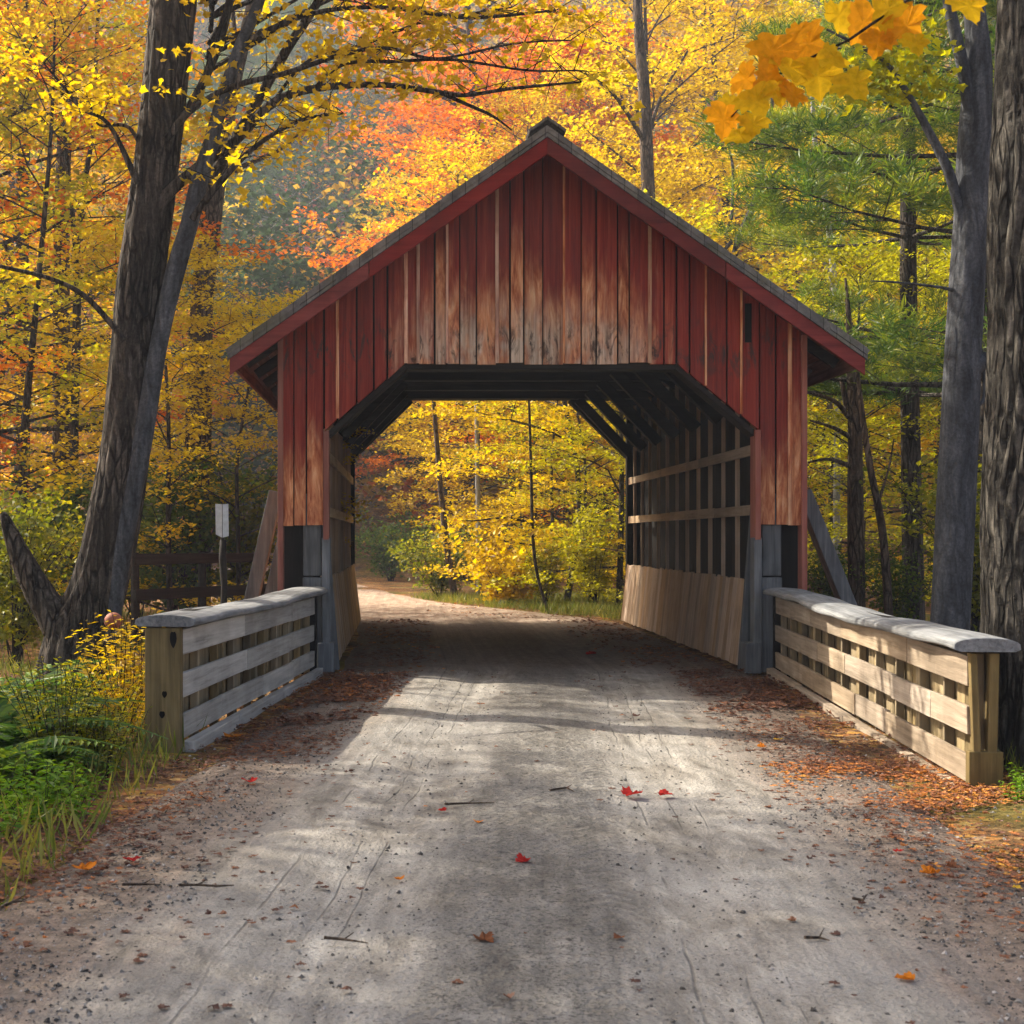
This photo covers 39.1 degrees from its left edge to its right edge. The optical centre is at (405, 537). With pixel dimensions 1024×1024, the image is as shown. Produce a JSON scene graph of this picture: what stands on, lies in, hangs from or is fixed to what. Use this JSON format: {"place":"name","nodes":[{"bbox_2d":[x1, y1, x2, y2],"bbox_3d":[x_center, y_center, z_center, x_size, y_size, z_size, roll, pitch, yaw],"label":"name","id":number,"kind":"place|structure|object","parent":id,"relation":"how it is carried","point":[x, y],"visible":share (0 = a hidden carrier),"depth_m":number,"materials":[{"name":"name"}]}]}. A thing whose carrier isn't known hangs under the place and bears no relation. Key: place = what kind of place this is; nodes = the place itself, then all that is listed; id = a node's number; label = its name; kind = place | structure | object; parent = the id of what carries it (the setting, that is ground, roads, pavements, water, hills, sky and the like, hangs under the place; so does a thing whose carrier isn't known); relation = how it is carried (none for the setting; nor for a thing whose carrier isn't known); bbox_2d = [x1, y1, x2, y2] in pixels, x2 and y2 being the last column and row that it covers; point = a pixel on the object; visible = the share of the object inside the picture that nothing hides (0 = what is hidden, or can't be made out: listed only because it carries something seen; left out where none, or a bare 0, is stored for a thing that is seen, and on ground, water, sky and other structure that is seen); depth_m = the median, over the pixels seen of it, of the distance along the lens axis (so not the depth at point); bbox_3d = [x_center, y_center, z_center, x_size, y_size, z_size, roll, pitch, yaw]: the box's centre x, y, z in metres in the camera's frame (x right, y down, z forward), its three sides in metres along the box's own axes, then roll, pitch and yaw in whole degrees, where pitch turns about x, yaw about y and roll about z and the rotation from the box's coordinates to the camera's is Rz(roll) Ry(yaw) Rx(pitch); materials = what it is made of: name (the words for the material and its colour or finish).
{"place":"outdoors","nodes":[
{"label":"outdoors","id":0,"kind":"place"},
{"bbox_2d":[0,567,1023,1023],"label":"road","id":1,"kind":"structure","parent":0,"point":[552,915],"depth_m":5.45,"materials":[{"name":"gravel"}]},
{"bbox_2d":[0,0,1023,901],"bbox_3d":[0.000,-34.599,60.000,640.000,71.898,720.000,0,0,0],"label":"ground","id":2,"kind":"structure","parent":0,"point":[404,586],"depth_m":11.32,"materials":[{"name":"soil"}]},
{"bbox_2d":[4,0,29,511],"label":"tree","id":3,"kind":"object","parent":2,"relation":"on","point":[25,258],"visible":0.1,"depth_m":28.88,"materials":[{"name":"yellow plant"}]},
{"bbox_2d":[0,750,70,822],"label":"weed plant","id":4,"kind":"object","parent":2,"relation":"on","point":[20,783],"visible":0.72,"depth_m":6.81,"materials":[{"name":"green plant"}]},
{"bbox_2d":[3,781,73,824],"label":"weed plant","id":5,"kind":"object","parent":2,"relation":"on","point":[36,809],"visible":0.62,"depth_m":6.63,"materials":[{"name":"green plant"}]},
{"bbox_2d":[0,739,80,801],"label":"weed plant","id":6,"kind":"object","parent":2,"relation":"on","point":[38,774],"visible":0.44,"depth_m":7.25,"materials":[{"name":"green plant"}]},
{"bbox_2d":[0,477,86,666],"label":"shrub","id":7,"kind":"object","parent":2,"relation":"on","point":[11,591],"visible":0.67,"depth_m":14.88,"materials":[{"name":"green plant"}]},
{"bbox_2d":[1,662,85,775],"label":"weed plant","id":8,"kind":"object","parent":2,"relation":"on","point":[32,733],"visible":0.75,"depth_m":7.95,"materials":[{"name":"green plant"}]},
{"bbox_2d":[0,759,90,821],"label":"weed plant","id":9,"kind":"object","parent":2,"relation":"on","point":[51,784],"visible":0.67,"depth_m":6.74,"materials":[{"name":"green plant"}]},
{"bbox_2d":[0,476,90,631],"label":"shrub","id":10,"kind":"object","parent":2,"relation":"on","point":[65,510],"visible":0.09,"depth_m":20.08,"materials":[{"name":"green plant"}]},
{"bbox_2d":[5,643,96,767],"bbox_3d":[-1.920,0.964,8.112,0.528,0.750,0.594,0,0,31],"label":"weed plant","id":11,"kind":"object","parent":2,"relation":"on","point":[39,734],"visible":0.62,"depth_m":8.07,"materials":[{"name":"green plant"}]},
{"bbox_2d":[0,716,112,768],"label":"fern","id":12,"kind":"object","parent":2,"relation":"on","point":[6,739],"visible":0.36,"depth_m":8.06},
{"bbox_2d":[0,0,112,591],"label":"tree","id":13,"kind":"object","parent":2,"relation":"on","point":[56,437],"visible":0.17,"depth_m":24.88,"materials":[{"name":"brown plant"}]},
{"bbox_2d":[28,753,86,805],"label":"weed plant","id":14,"kind":"object","parent":2,"relation":"on","point":[61,784],"visible":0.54,"depth_m":7.20,"materials":[{"name":"green plant"}]},
{"bbox_2d":[0,658,119,702],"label":"fern","id":15,"kind":"object","parent":2,"relation":"on","point":[29,680],"visible":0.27,"depth_m":10.82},
{"bbox_2d":[0,739,125,778],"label":"fern","id":16,"kind":"object","parent":2,"relation":"on","point":[61,749],"visible":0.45,"depth_m":7.80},
{"bbox_2d":[0,735,126,768],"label":"fern","id":17,"kind":"object","parent":2,"relation":"on","point":[5,751],"visible":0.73,"depth_m":7.43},
{"bbox_2d":[0,447,164,596],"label":"shrub","id":18,"kind":"object","parent":2,"relation":"on","point":[82,513],"visible":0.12,"depth_m":20.88,"materials":[{"name":"green plant"}]},
{"bbox_2d":[0,691,167,784],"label":"fern","id":19,"kind":"object","parent":2,"relation":"on","point":[8,728],"visible":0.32,"depth_m":8.70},
{"bbox_2d":[0,108,180,515],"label":"maple tree","id":20,"kind":"object","parent":2,"relation":"on","point":[37,156],"visible":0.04,"depth_m":51.71,"materials":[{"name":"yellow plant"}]},
{"bbox_2d":[0,0,181,464],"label":"maple tree","id":21,"kind":"object","parent":2,"relation":"on","point":[12,181],"visible":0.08,"depth_m":43.85,"materials":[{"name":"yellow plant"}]},
{"bbox_2d":[0,116,191,485],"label":"maple tree","id":22,"kind":"object","parent":2,"relation":"on","point":[113,199],"visible":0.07,"depth_m":45.10,"materials":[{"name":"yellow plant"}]},
{"bbox_2d":[0,1,207,512],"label":"maple tree","id":23,"kind":"object","parent":2,"relation":"on","point":[83,400],"visible":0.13,"depth_m":26.63,"materials":[{"name":"yellow plant"}]},
{"bbox_2d":[66,616,142,717],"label":"weed plant","id":24,"kind":"object","parent":2,"relation":"on","point":[125,662],"visible":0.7,"depth_m":9.99,"materials":[{"name":"yellow plant"}]},
{"bbox_2d":[72,684,137,758],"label":"weed plant","id":25,"kind":"object","parent":2,"relation":"on","point":[97,729],"visible":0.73,"depth_m":8.34,"materials":[{"name":"green plant"}]},
{"bbox_2d":[0,33,215,577],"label":"maple tree","id":26,"kind":"object","parent":2,"relation":"on","point":[7,134],"visible":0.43,"depth_m":20.48,"materials":[{"name":"yellow plant"}]},
{"bbox_2d":[74,610,144,717],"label":"weed plant","id":27,"kind":"object","parent":2,"relation":"on","point":[111,657],"visible":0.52,"depth_m":10.27,"materials":[{"name":"yellow plant"}]},
{"bbox_2d":[77,707,141,780],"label":"weed plant","id":28,"kind":"object","parent":2,"relation":"on","point":[109,758],"visible":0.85,"depth_m":7.89,"materials":[{"name":"green plant"}]},
{"bbox_2d":[0,0,223,565],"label":"maple tree","id":29,"kind":"object","parent":2,"relation":"on","point":[27,240],"visible":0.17,"depth_m":25.01,"materials":[{"name":"yellow plant"}]},
{"bbox_2d":[0,0,239,524],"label":"maple tree","id":30,"kind":"object","parent":2,"relation":"on","point":[80,177],"visible":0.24,"depth_m":22.42,"materials":[{"name":"yellow plant"}]},
{"bbox_2d":[98,608,162,712],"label":"weed plant","id":31,"kind":"object","parent":2,"relation":"on","point":[140,667],"visible":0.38,"depth_m":10.27,"materials":[{"name":"yellow plant"}]},
{"bbox_2d":[0,0,275,613],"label":"maple tree","id":32,"kind":"object","parent":2,"relation":"on","point":[29,378],"visible":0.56,"depth_m":19.79,"materials":[{"name":"yellow plant"}]},
{"bbox_2d":[0,215,283,611],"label":"maple tree","id":33,"kind":"object","parent":2,"relation":"on","point":[167,437],"visible":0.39,"depth_m":18.65,"materials":[{"name":"yellow plant"}]},
{"bbox_2d":[0,0,309,564],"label":"maple tree","id":34,"kind":"object","parent":2,"relation":"on","point":[74,423],"visible":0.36,"depth_m":21.53,"materials":[{"name":"yellow plant"}]},
{"bbox_2d":[77,448,277,612],"bbox_3d":[-3.123,0.074,20.246,2.907,2.735,2.885,0,0,-31],"label":"shrub","id":35,"kind":"object","parent":2,"relation":"on","point":[180,570],"visible":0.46,"depth_m":19.77,"materials":[{"name":"green plant"}]},
{"bbox_2d":[131,551,270,649],"bbox_3d":[-2.479,0.844,17.526,0.156,1.354,2.574,0,0,32],"label":"rail fence","id":36,"kind":"object","parent":2,"relation":"on","point":[202,591],"visible":0.36,"depth_m":17.09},
{"bbox_2d":[145,444,277,603],"bbox_3d":[-2.639,-0.020,21.120,3.029,2.872,3.053,0,0,-1],"label":"shrub","id":37,"kind":"object","parent":2,"relation":"on","point":[246,527],"visible":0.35,"depth_m":20.66,"materials":[{"name":"green plant"}]},
{"bbox_2d":[169,52,266,300],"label":"pine tree","id":38,"kind":"object","parent":2,"relation":"on","point":[201,67],"visible":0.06,"depth_m":79.36,"materials":[{"name":"green plant"}]},
{"bbox_2d":[215,504,228,603],"bbox_3d":[-1.713,0.553,13.388,0.124,1.735,0.096,0,0,0],"label":"road marker","id":39,"kind":"object","parent":2,"relation":"on","point":[222,520],"visible":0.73,"depth_m":13.37,"materials":[{"name":"metal"}]},
{"bbox_2d":[135,586,327,752],"bbox_3d":[-1.223,0.957,11.360,0.422,0.967,5.166,0,0,6],"label":"bridge railing","id":40,"kind":"object","parent":2,"relation":"on","point":[214,664],"visible":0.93,"depth_m":10.01,"materials":[{"name":"wood"}]},
{"bbox_2d":[87,280,376,605],"bbox_3d":[-2.341,-0.986,19.480,3.833,4.954,3.835,0,0,-4],"label":"maple tree","id":41,"kind":"object","parent":2,"relation":"on","point":[188,319],"visible":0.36,"depth_m":19.44,"materials":[{"name":"yellow plant"}]},
{"bbox_2d":[184,26,291,302],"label":"pine tree","id":42,"kind":"object","parent":2,"relation":"on","point":[245,74],"visible":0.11,"depth_m":83.59,"materials":[{"name":"green plant"}]},
{"bbox_2d":[183,3,394,607],"bbox_3d":[-1.812,-4.824,20.581,3.712,12.540,1.506,0,0,42],"label":"tree","id":43,"kind":"object","parent":2,"relation":"on","point":[213,209],"visible":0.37,"depth_m":20.84,"materials":[{"name":"yellow plant"}]},
{"bbox_2d":[233,0,390,250],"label":"pine tree","id":44,"kind":"object","parent":2,"relation":"on","point":[289,8],"visible":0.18,"depth_m":90.61,"materials":[{"name":"plant"}]},
{"bbox_2d":[0,0,645,698],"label":"leaning tree","id":45,"kind":"object","parent":2,"relation":"on","point":[148,280],"visible":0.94,"depth_m":11.81,"materials":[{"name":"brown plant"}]},
{"bbox_2d":[333,171,443,501],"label":"maple tree","id":46,"kind":"object","parent":2,"relation":"on","point":[369,225],"visible":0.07,"depth_m":61.31,"materials":[{"name":"orange plant"}]},
{"bbox_2d":[355,506,439,580],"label":"shrub","id":47,"kind":"object","parent":2,"relation":"on","point":[379,547],"visible":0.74,"depth_m":43.93,"materials":[{"name":"green plant"}]},
{"bbox_2d":[382,519,485,597],"bbox_3d":[0.710,0.458,31.629,2.252,1.956,2.664,0,0,16],"label":"shrub","id":48,"kind":"object","parent":2,"relation":"on","point":[438,583],"visible":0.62,"depth_m":31.25,"materials":[{"name":"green plant"}]},
{"bbox_2d":[432,401,457,595],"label":"tree","id":49,"kind":"object","parent":2,"relation":"on","point":[452,582],"visible":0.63,"depth_m":30.95,"materials":[{"name":"brown plant"}]},
{"bbox_2d":[352,34,559,539],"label":"maple tree","id":50,"kind":"object","parent":2,"relation":"on","point":[387,461],"visible":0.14,"depth_m":48.04,"materials":[{"name":"orange plant"}]},
{"bbox_2d":[359,106,575,586],"bbox_3d":[1.742,-4.618,38.163,8.515,12.620,7.654,0,0,27],"label":"maple tree","id":51,"kind":"object","parent":2,"relation":"on","point":[404,194],"visible":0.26,"depth_m":37.51,"materials":[{"name":"yellow plant"}]},
{"bbox_2d":[474,404,481,592],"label":"tree","id":52,"kind":"object","parent":2,"relation":"on","point":[477,491],"visible":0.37,"depth_m":32.95,"materials":[{"name":"grey plant"}]},
{"bbox_2d":[355,401,613,563],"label":"maple tree","id":53,"kind":"object","parent":2,"relation":"on","point":[411,506],"visible":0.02,"depth_m":44.89,"materials":[{"name":"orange plant"}]},
{"bbox_2d":[275,0,704,581],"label":"maple tree","id":54,"kind":"object","parent":2,"relation":"on","point":[343,260],"visible":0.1,"depth_m":43.39,"materials":[{"name":"orange plant"}]},
{"bbox_2d":[426,401,557,613],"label":"tree","id":55,"kind":"object","parent":2,"relation":"on","point":[533,531],"visible":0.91,"depth_m":24.80,"materials":[{"name":"yellow plant"}]},
{"bbox_2d":[0,0,992,538],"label":"wood","id":56,"kind":"object","parent":2,"relation":"on","point":[270,274],"visible":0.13,"depth_m":59.27,"materials":[{"name":"plant"}]},
{"bbox_2d":[426,515,575,604],"bbox_3d":[1.870,0.514,28.165,2.767,1.939,2.757,0,0,-17],"label":"shrub","id":57,"kind":"object","parent":2,"relation":"on","point":[481,557],"visible":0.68,"depth_m":27.96,"materials":[{"name":"yellow plant"}]},
{"bbox_2d":[385,401,624,583],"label":"maple tree","id":58,"kind":"object","parent":2,"relation":"on","point":[469,494],"visible":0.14,"depth_m":36.05,"materials":[{"name":"yellow plant"}]},
{"bbox_2d":[0,592,1023,1023],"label":"leaf litter","id":59,"kind":"object","parent":2,"relation":"on","point":[982,792],"visible":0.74,"depth_m":7.98,"materials":[{"name":"brown plant"}]},
{"bbox_2d":[0,588,1023,910],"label":"grass","id":60,"kind":"structure","parent":2,"relation":"on","point":[562,604],"depth_m":8.10,"materials":[{"name":"plant"}]},
{"bbox_2d":[405,401,624,593],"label":"maple tree","id":61,"kind":"object","parent":2,"relation":"on","point":[425,453],"visible":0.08,"depth_m":33.74,"materials":[{"name":"yellow plant"}]},
{"bbox_2d":[398,74,637,564],"bbox_3d":[3.269,-5.383,39.293,8.327,13.971,7.933,0,0,16],"label":"maple tree","id":62,"kind":"object","parent":2,"relation":"on","point":[538,102],"visible":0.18,"depth_m":38.54,"materials":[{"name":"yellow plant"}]},
{"bbox_2d":[398,0,639,575],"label":"maple tree","id":63,"kind":"object","parent":2,"relation":"on","point":[442,109],"visible":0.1,"depth_m":42.84,"materials":[{"name":"orange plant"}]},
{"bbox_2d":[442,401,624,594],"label":"maple tree","id":64,"kind":"object","parent":2,"relation":"on","point":[551,497],"visible":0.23,"depth_m":30.85,"materials":[{"name":"yellow plant"}]},
{"bbox_2d":[501,526,578,603],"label":"shrub","id":65,"kind":"object","parent":2,"relation":"on","point":[548,588],"visible":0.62,"depth_m":27.44,"materials":[{"name":"yellow plant"}]},
{"bbox_2d":[413,142,673,600],"bbox_3d":[2.747,-3.099,28.616,6.922,9.509,6.869,0,0,31],"label":"maple tree","id":66,"kind":"object","parent":2,"relation":"on","point":[445,466],"visible":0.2,"depth_m":28.43,"materials":[{"name":"yellow plant"}]},
{"bbox_2d":[468,401,624,597],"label":"maple tree","id":67,"kind":"object","parent":2,"relation":"on","point":[563,483],"visible":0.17,"depth_m":29.33,"materials":[{"name":"yellow plant"}]},
{"bbox_2d":[224,116,869,673],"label":"covered bridge","id":68,"kind":"structure","parent":2,"relation":"on","point":[546,260],"depth_m":13.99,"materials":[{"name":"red"}]},
{"bbox_2d":[387,18,742,578],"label":"maple tree","id":69,"kind":"object","parent":2,"relation":"on","point":[663,136],"visible":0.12,"depth_m":42.48,"materials":[{"name":"orange plant"}]},
{"bbox_2d":[525,401,624,603],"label":"maple tree","id":70,"kind":"object","parent":2,"relation":"on","point":[620,594],"visible":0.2,"depth_m":25.52,"materials":[{"name":"yellow plant"}]},
{"bbox_2d":[536,496,624,603],"bbox_3d":[3.643,0.318,26.722,2.326,2.188,2.308,0,0,23],"label":"shrub","id":71,"kind":"object","parent":2,"relation":"on","point":[583,558],"visible":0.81,"depth_m":26.51,"materials":[{"name":"yellow plant"}]},
{"bbox_2d":[399,20,769,582],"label":"maple tree","id":72,"kind":"object","parent":2,"relation":"on","point":[573,97],"visible":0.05,"depth_m":40.72,"materials":[{"name":"orange plant"}]},
{"bbox_2d":[448,182,751,605],"bbox_3d":[3.926,-2.350,26.591,6.185,7.990,6.183,0,0,20],"label":"maple tree","id":73,"kind":"object","parent":2,"relation":"on","point":[620,490],"visible":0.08,"depth_m":26.25,"materials":[{"name":"yellow plant"}]},
{"bbox_2d":[561,0,715,198],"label":"tree","id":74,"kind":"object","parent":2,"relation":"on","point":[647,122],"visible":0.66,"depth_m":28.90,"materials":[{"name":"yellow plant"}]},
{"bbox_2d":[432,0,856,507],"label":"maple tree","id":75,"kind":"object","parent":2,"relation":"on","point":[678,55],"visible":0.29,"depth_m":32.41,"materials":[{"name":"yellow plant"}]},
{"bbox_2d":[499,140,811,575],"bbox_3d":[5.614,-3.568,32.587,7.556,10.460,7.615,0,0,-5],"label":"maple tree","id":76,"kind":"object","parent":2,"relation":"on","point":[678,202],"visible":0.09,"depth_m":31.98,"materials":[{"name":"yellow plant"}]},
{"bbox_2d":[574,0,840,463],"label":"maple tree","id":77,"kind":"object","parent":2,"relation":"on","point":[708,13],"visible":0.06,"depth_m":46.53,"materials":[{"name":"yellow plant"}]},
{"bbox_2d":[583,0,917,454],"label":"maple tree","id":78,"kind":"object","parent":2,"relation":"on","point":[666,24],"visible":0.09,"depth_m":37.31,"materials":[{"name":"yellow plant"}]},
{"bbox_2d":[625,0,946,521],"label":"maple tree","id":79,"kind":"object","parent":2,"relation":"on","point":[736,48],"visible":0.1,"depth_m":34.12,"materials":[{"name":"yellow plant"}]},
{"bbox_2d":[785,96,840,559],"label":"tree","id":80,"kind":"object","parent":2,"relation":"on","point":[836,494],"visible":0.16,"depth_m":24.95,"materials":[{"name":"brown plant"}]},
{"bbox_2d":[672,86,954,593],"bbox_3d":[8.406,-3.863,27.887,7.404,10.974,6.656,0,0,18],"label":"maple tree","id":81,"kind":"object","parent":2,"relation":"on","point":[830,404],"visible":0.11,"depth_m":27.67,"materials":[{"name":"yellow plant"}]},
{"bbox_2d":[690,0,957,579],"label":"maple tree","id":82,"kind":"object","parent":2,"relation":"on","point":[815,489],"depth_m":42.74,"materials":[{"name":"plant"}]},
{"bbox_2d":[807,278,865,607],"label":"tree","id":83,"kind":"object","parent":2,"relation":"on","point":[855,526],"visible":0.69,"depth_m":17.42,"materials":[{"name":"brown plant"}]},
{"bbox_2d":[678,0,996,631],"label":"pine tree","id":84,"kind":"object","parent":2,"relation":"on","point":[896,169],"visible":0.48,"depth_m":16.96,"materials":[{"name":"green plant"}]},
{"bbox_2d":[738,144,950,583],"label":"maple tree","id":85,"kind":"object","parent":2,"relation":"on","point":[810,302],"visible":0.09,"depth_m":26.63,"materials":[{"name":"yellow plant"}]},
{"bbox_2d":[807,537,893,597],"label":"shrub","id":86,"kind":"object","parent":2,"relation":"on","point":[824,585],"visible":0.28,"depth_m":18.48,"materials":[{"name":"green plant"}]},
{"bbox_2d":[707,0,996,620],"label":"pine tree","id":87,"kind":"object","parent":2,"relation":"on","point":[910,240],"visible":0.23,"depth_m":19.36,"materials":[{"name":"green plant"}]},
{"bbox_2d":[763,236,950,598],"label":"maple tree","id":88,"kind":"object","parent":2,"relation":"on","point":[881,272],"visible":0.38,"depth_m":19.93,"materials":[{"name":"yellow plant"}]},
{"bbox_2d":[774,122,958,599],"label":"maple tree","id":89,"kind":"object","parent":2,"relation":"on","point":[879,414],"visible":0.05,"depth_m":29.82,"materials":[{"name":"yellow plant"}]},
{"bbox_2d":[856,372,893,615],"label":"tree","id":90,"kind":"object","parent":2,"relation":"on","point":[885,566],"visible":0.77,"depth_m":16.47,"materials":[{"name":"brown plant"}]},
{"bbox_2d":[800,170,952,582],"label":"maple tree","id":91,"kind":"object","parent":2,"relation":"on","point":[866,504],"visible":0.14,"depth_m":25.08,"materials":[{"name":"yellow plant"}]},
{"bbox_2d":[821,541,933,618],"bbox_3d":[5.964,0.698,17.617,1.396,1.313,1.385,0,0,-37],"label":"shrub","id":92,"kind":"object","parent":2,"relation":"on","point":[897,584],"visible":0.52,"depth_m":17.38,"materials":[{"name":"green plant"}]},
{"bbox_2d":[807,237,950,601],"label":"maple tree","id":93,"kind":"object","parent":2,"relation":"on","point":[840,454],"visible":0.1,"depth_m":22.56,"materials":[{"name":"yellow plant"}]},
{"bbox_2d":[780,0,992,629],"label":"forked tree","id":94,"kind":"object","parent":2,"relation":"on","point":[964,364],"visible":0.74,"depth_m":11.89,"materials":[{"name":"grey plant"}]},
{"bbox_2d":[763,588,1020,788],"bbox_3d":[3.341,0.973,10.720,0.391,0.949,6.406,0,1,5],"label":"bridge railing","id":95,"kind":"object","parent":2,"relation":"on","point":[928,690],"visible":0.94,"depth_m":9.09,"materials":[{"name":"wood"}]},
{"bbox_2d":[853,137,955,585],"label":"maple tree","id":96,"kind":"object","parent":2,"relation":"on","point":[922,443],"visible":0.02,"depth_m":25.27,"materials":[{"name":"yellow plant"}]},
{"bbox_2d":[851,454,981,631],"bbox_3d":[6.501,0.168,17.011,2.596,2.462,2.617,0,0,-25],"label":"shrub","id":97,"kind":"object","parent":2,"relation":"on","point":[975,604],"visible":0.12,"depth_m":16.90,"materials":[{"name":"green plant"}]},
{"bbox_2d":[979,0,1023,771],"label":"thick tree","id":98,"kind":"object","parent":2,"relation":"on","point":[1001,535],"visible":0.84,"depth_m":8.07,"materials":[{"name":"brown plant"}]},
{"bbox_2d":[703,0,986,144],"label":"maple branch","id":99,"kind":"object","parent":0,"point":[808,59],"visible":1,"depth_m":4.58,"materials":[{"name":"orange plant"}]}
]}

